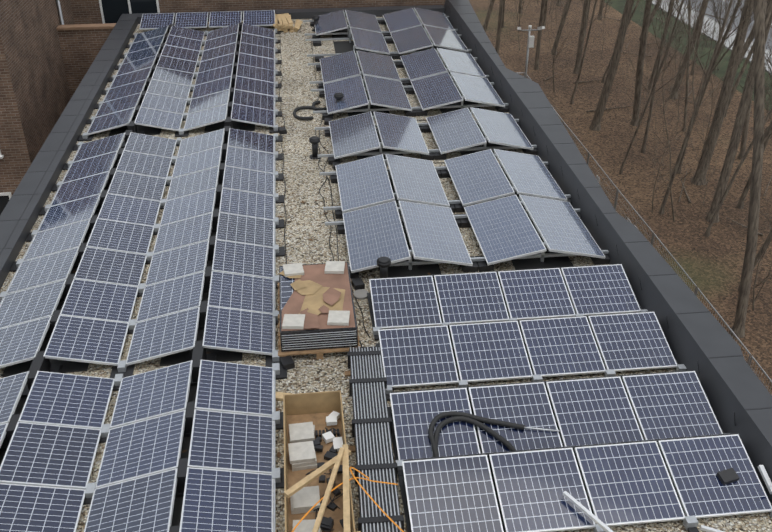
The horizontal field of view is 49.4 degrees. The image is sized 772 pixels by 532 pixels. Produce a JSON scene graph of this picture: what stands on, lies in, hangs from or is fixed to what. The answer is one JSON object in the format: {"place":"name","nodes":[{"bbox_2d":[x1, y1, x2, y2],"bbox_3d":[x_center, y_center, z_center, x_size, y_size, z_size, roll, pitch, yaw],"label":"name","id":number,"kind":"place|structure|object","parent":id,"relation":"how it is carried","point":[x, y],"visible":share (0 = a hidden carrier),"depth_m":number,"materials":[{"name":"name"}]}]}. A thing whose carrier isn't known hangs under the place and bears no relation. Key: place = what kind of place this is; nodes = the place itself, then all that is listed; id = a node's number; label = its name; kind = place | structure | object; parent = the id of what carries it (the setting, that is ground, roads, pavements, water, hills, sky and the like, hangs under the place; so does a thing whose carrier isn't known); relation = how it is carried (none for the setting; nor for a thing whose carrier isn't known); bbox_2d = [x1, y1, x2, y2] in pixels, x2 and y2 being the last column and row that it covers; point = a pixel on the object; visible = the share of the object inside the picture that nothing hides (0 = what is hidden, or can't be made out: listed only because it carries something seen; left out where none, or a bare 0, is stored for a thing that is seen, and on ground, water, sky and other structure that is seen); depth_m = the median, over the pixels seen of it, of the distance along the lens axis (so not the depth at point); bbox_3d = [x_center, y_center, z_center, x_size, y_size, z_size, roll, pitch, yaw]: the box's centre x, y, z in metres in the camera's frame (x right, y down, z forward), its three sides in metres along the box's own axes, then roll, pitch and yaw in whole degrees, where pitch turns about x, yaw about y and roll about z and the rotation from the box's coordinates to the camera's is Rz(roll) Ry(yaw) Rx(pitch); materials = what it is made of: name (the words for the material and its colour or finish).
{"place":"outdoors","nodes":[
{"label":"outdoors","id":0,"kind":"place"},
{"bbox_2d":[0,16,771,531],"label":"roof gravel","id":1,"kind":"structure","parent":0,"point":[306,220],"depth_m":14.95,"materials":[{"name":"beige gravel"}]},
{"bbox_2d":[312,16,318,31],"bbox_3d":[-2.203,-7.636,26.387,0.260,0.455,0.260,-3,31,-6],"label":"roof vent","id":2,"kind":"object","parent":1,"relation":"on","point":[315,18],"visible":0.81,"depth_m":26.27,"materials":[{"name":"black plastic"}]},
{"bbox_2d":[278,118,364,369],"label":"junction boxes","id":3,"kind":"object","parent":1,"relation":"on","point":[287,362],"visible":0.79,"depth_m":13.52,"materials":[{"name":"black plastic"}]},
{"bbox_2d":[279,33,497,346],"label":"string cables","id":4,"kind":"object","parent":1,"relation":"on","point":[320,188],"visible":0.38,"depth_m":16.64,"materials":[{"name":"grey rubber"}]},
{"bbox_2d":[0,0,771,502],"bbox_3d":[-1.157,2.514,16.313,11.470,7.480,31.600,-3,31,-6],"label":"roof parapets","id":5,"kind":"object","parent":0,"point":[704,340],"visible":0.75,"depth_m":15.12,"materials":[{"name":"grey metal"}]},
{"bbox_2d":[273,13,302,32],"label":"cardboard boxes","id":6,"kind":"object","parent":5,"relation":"on","point":[284,22],"visible":0.9,"depth_m":26.40,"materials":[{"name":"beige cardboard"}]},
{"bbox_2d":[293,106,317,119],"bbox_3d":[-1.962,-3.694,20.207,0.581,0.100,0.849,4,31,7],"label":"hose loop","id":7,"kind":"object","parent":5,"relation":"on","point":[295,115],"visible":0.96,"depth_m":20.21,"materials":[{"name":"grey rubber"}]},
{"bbox_2d":[309,136,319,159],"bbox_3d":[-1.520,-2.539,17.938,0.260,0.455,0.260,-3,31,-6],"label":"roof vent","id":8,"kind":"object","parent":5,"relation":"on","point":[314,141],"visible":0.9,"depth_m":17.88,"materials":[{"name":"black plastic"}]},
{"bbox_2d":[283,390,355,531],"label":"crate","id":9,"kind":"object","parent":5,"relation":"on","point":[304,420],"visible":0.83,"depth_m":10.09,"materials":[{"name":"brown wood"}]},
{"bbox_2d":[276,392,350,531],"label":"crate clutter","id":10,"kind":"object","parent":9,"relation":"in","point":[326,524],"visible":0.56,"depth_m":10.25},
{"bbox_2d":[284,444,360,531],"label":"wooden planks","id":11,"kind":"object","parent":9,"relation":"on","point":[344,452],"visible":1,"depth_m":9.29,"materials":[{"name":"beige wood"}]},
{"bbox_2d":[291,467,403,531],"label":"orange strap","id":12,"kind":"object","parent":9,"relation":"on","point":[360,485],"visible":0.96,"depth_m":9.26,"materials":[{"name":"orange"}]},
{"bbox_2d":[278,261,360,359],"bbox_3d":[-1.050,0.612,12.652,1.180,0.520,1.940,-3,31,-6],"label":"pallet of panels","id":13,"kind":"object","parent":5,"relation":"on","point":[317,315],"visible":0.98,"depth_m":12.15,"materials":[{"name":"brown cardboard"}]},
{"bbox_2d":[281,267,294,309],"bbox_3d":[-1.477,0.326,12.735,0.240,0.001,1.230,-3,31,-6],"label":"solar panel","id":14,"kind":"object","parent":13,"relation":"on","point":[287,289],"visible":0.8,"depth_m":12.69,"materials":[{"name":"blue glass"}]},
{"bbox_2d":[312,101,326,110],"bbox_3d":[-1.651,-3.924,20.588,0.369,0.100,0.607,-20,36,-29],"label":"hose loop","id":15,"kind":"object","parent":5,"relation":"on","point":[314,103],"visible":0.69,"depth_m":20.54,"materials":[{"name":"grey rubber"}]},
{"bbox_2d":[0,20,674,525],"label":"protection mats","id":16,"kind":"object","parent":5,"relation":"on","point":[392,272],"visible":0.04,"depth_m":14.11,"materials":[{"name":"grey rubber"}]},
{"bbox_2d":[334,92,343,112],"bbox_3d":[-1.134,-3.958,20.291,0.260,0.455,0.260,-3,31,-6],"label":"roof vent","id":17,"kind":"object","parent":5,"relation":"on","point":[338,96],"visible":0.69,"depth_m":20.15,"materials":[{"name":"black plastic"}]},
{"bbox_2d":[353,289,368,299],"bbox_3d":[-0.397,0.452,13.386,0.256,0.035,0.260,-3,31,-6],"label":"loose lid","id":18,"kind":"object","parent":5,"relation":"on","point":[360,294],"visible":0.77,"depth_m":13.35,"materials":[{"name":"plastic"}]},
{"bbox_2d":[345,345,403,531],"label":"rail bundle","id":19,"kind":"object","parent":5,"relation":"on","point":[372,448],"visible":0.9,"depth_m":10.20,"materials":[{"name":"metal"}]},
{"bbox_2d":[73,23,675,524],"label":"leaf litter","id":20,"kind":"object","parent":5,"relation":"on","point":[289,221],"visible":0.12,"depth_m":14.92,"materials":[{"name":"brown plant"}]},
{"bbox_2d":[377,257,390,277],"bbox_3d":[-0.034,0.080,13.597,0.260,0.455,0.260,-3,31,-6],"label":"roof vent","id":21,"kind":"object","parent":5,"relation":"on","point":[383,263],"visible":0.67,"depth_m":13.49,"materials":[{"name":"black plastic"}]},
{"bbox_2d":[0,5,771,425],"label":"parapet seams","id":22,"kind":"object","parent":5,"relation":"on","point":[522,115],"visible":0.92,"depth_m":16.60,"materials":[{"name":"grey metal"}]},
{"bbox_2d":[0,18,771,531],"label":"black pv supports","id":23,"kind":"object","parent":5,"relation":"on","point":[40,362],"visible":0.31,"depth_m":13.31,"materials":[{"name":"black plastic"}]},
{"bbox_2d":[0,7,771,531],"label":"solar panel frames","id":24,"kind":"structure","parent":23,"relation":"on","point":[664,457],"depth_m":12.73,"materials":[{"name":"silver metal"}]},
{"bbox_2d":[0,10,771,531],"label":"solar panels","id":25,"kind":"object","parent":24,"relation":"on","point":[628,482],"visible":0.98,"depth_m":11.58,"materials":[{"name":"blue glass"}]},
{"bbox_2d":[428,411,524,456],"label":"insulated pipes","id":26,"kind":"object","parent":25,"relation":"on","point":[464,417],"visible":0.92,"depth_m":10.41,"materials":[{"name":"grey rubber"}]},
{"bbox_2d":[562,491,723,531],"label":"loose rails","id":27,"kind":"object","parent":25,"relation":"on","point":[587,512],"visible":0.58,"depth_m":9.23,"materials":[{"name":"silver metal"}]},
{"bbox_2d":[716,468,738,484],"bbox_3d":[3.944,2.427,9.670,0.205,0.104,0.151,-9,32,-15],"label":"junction box","id":28,"kind":"object","parent":25,"relation":"on","point":[728,476],"visible":1,"depth_m":9.64,"materials":[{"name":"black plastic"}]},
{"bbox_2d":[315,8,603,269],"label":"solar panels","id":29,"kind":"object","parent":24,"relation":"on","point":[503,228],"visible":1,"depth_m":16.96,"materials":[{"name":"blue glass"}]},
{"bbox_2d":[524,427,559,431],"bbox_3d":[1.937,2.028,10.419,0.438,0.053,0.018,2,31,3],"label":"cable end","id":30,"kind":"object","parent":24,"relation":"on","point":[542,429],"visible":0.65,"depth_m":10.41,"materials":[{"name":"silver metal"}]},
{"bbox_2d":[0,10,771,531],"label":"aluminium pv supports","id":31,"kind":"object","parent":5,"relation":"on","point":[276,478],"visible":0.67,"depth_m":15.24,"materials":[{"name":"metal"}]},
{"bbox_2d":[758,465,771,493],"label":"rail","id":32,"kind":"object","parent":5,"relation":"attached to","point":[765,476],"visible":1,"depth_m":9.66,"materials":[{"name":"silver metal"}]},
{"bbox_2d":[469,0,771,394],"bbox_3d":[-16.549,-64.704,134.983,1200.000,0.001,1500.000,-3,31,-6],"label":"ground","id":33,"kind":"structure","parent":0,"point":[711,265],"depth_m":36.11,"materials":[{"name":"brown soil"}]},
{"bbox_2d":[0,0,444,194],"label":"brick building","id":34,"kind":"structure","parent":33,"relation":"on","point":[45,64],"depth_m":24.41,"materials":[{"name":"brown brick"}]},
{"bbox_2d":[56,0,63,24],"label":"downpipe","id":35,"kind":"object","parent":34,"relation":"attached to","point":[60,12],"depth_m":26.19,"materials":[{"name":"silver metal"}]},
{"bbox_2d":[0,0,159,198],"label":"window frames","id":36,"kind":"structure","parent":34,"relation":"on","point":[2,156],"depth_m":27.98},
{"bbox_2d":[0,0,157,214],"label":"window glass","id":37,"kind":"object","parent":36,"relation":"in","point":[114,11],"depth_m":28.08,"materials":[{"name":"black glass"}]},
{"bbox_2d":[56,23,115,30],"bbox_3d":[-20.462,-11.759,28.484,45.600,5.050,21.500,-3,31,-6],"label":"window sill","id":38,"kind":"structure","parent":34,"relation":"attached to","point":[86,26],"depth_m":26.07,"materials":[{"name":"beige stone"}]},
{"bbox_2d":[517,25,544,76],"bbox_3d":[6.448,-8.986,38.583,1.271,4.169,0.505,-3,31,-6],"label":"station","id":39,"kind":"object","parent":33,"relation":"on","point":[530,43],"visible":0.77,"depth_m":37.73,"materials":[{"name":"silver metal"}]},
{"bbox_2d":[482,1,771,236],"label":"fallen branches","id":40,"kind":"object","parent":33,"relation":"on","point":[760,234],"visible":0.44,"depth_m":40.12,"materials":[{"name":"brown wood"}]},
{"bbox_2d":[483,0,771,337],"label":"bare trees","id":41,"kind":"object","parent":33,"relation":"on","point":[761,10],"visible":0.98,"depth_m":30.29,"materials":[{"name":"brown plant"}]},
{"bbox_2d":[515,0,771,310],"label":"saplings","id":42,"kind":"object","parent":33,"relation":"on","point":[683,126],"visible":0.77,"depth_m":31.02,"materials":[{"name":"brown plant"}]},
{"bbox_2d":[524,73,771,392],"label":"site fence","id":43,"kind":"object","parent":33,"relation":"on","point":[651,243],"visible":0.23,"depth_m":25.34,"materials":[{"name":"silver metal"}]},
{"bbox_2d":[604,0,771,110],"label":"road","id":44,"kind":"structure","parent":0,"point":[618,5],"depth_m":51.49,"materials":[{"name":"grey asphalt"}]}
]}

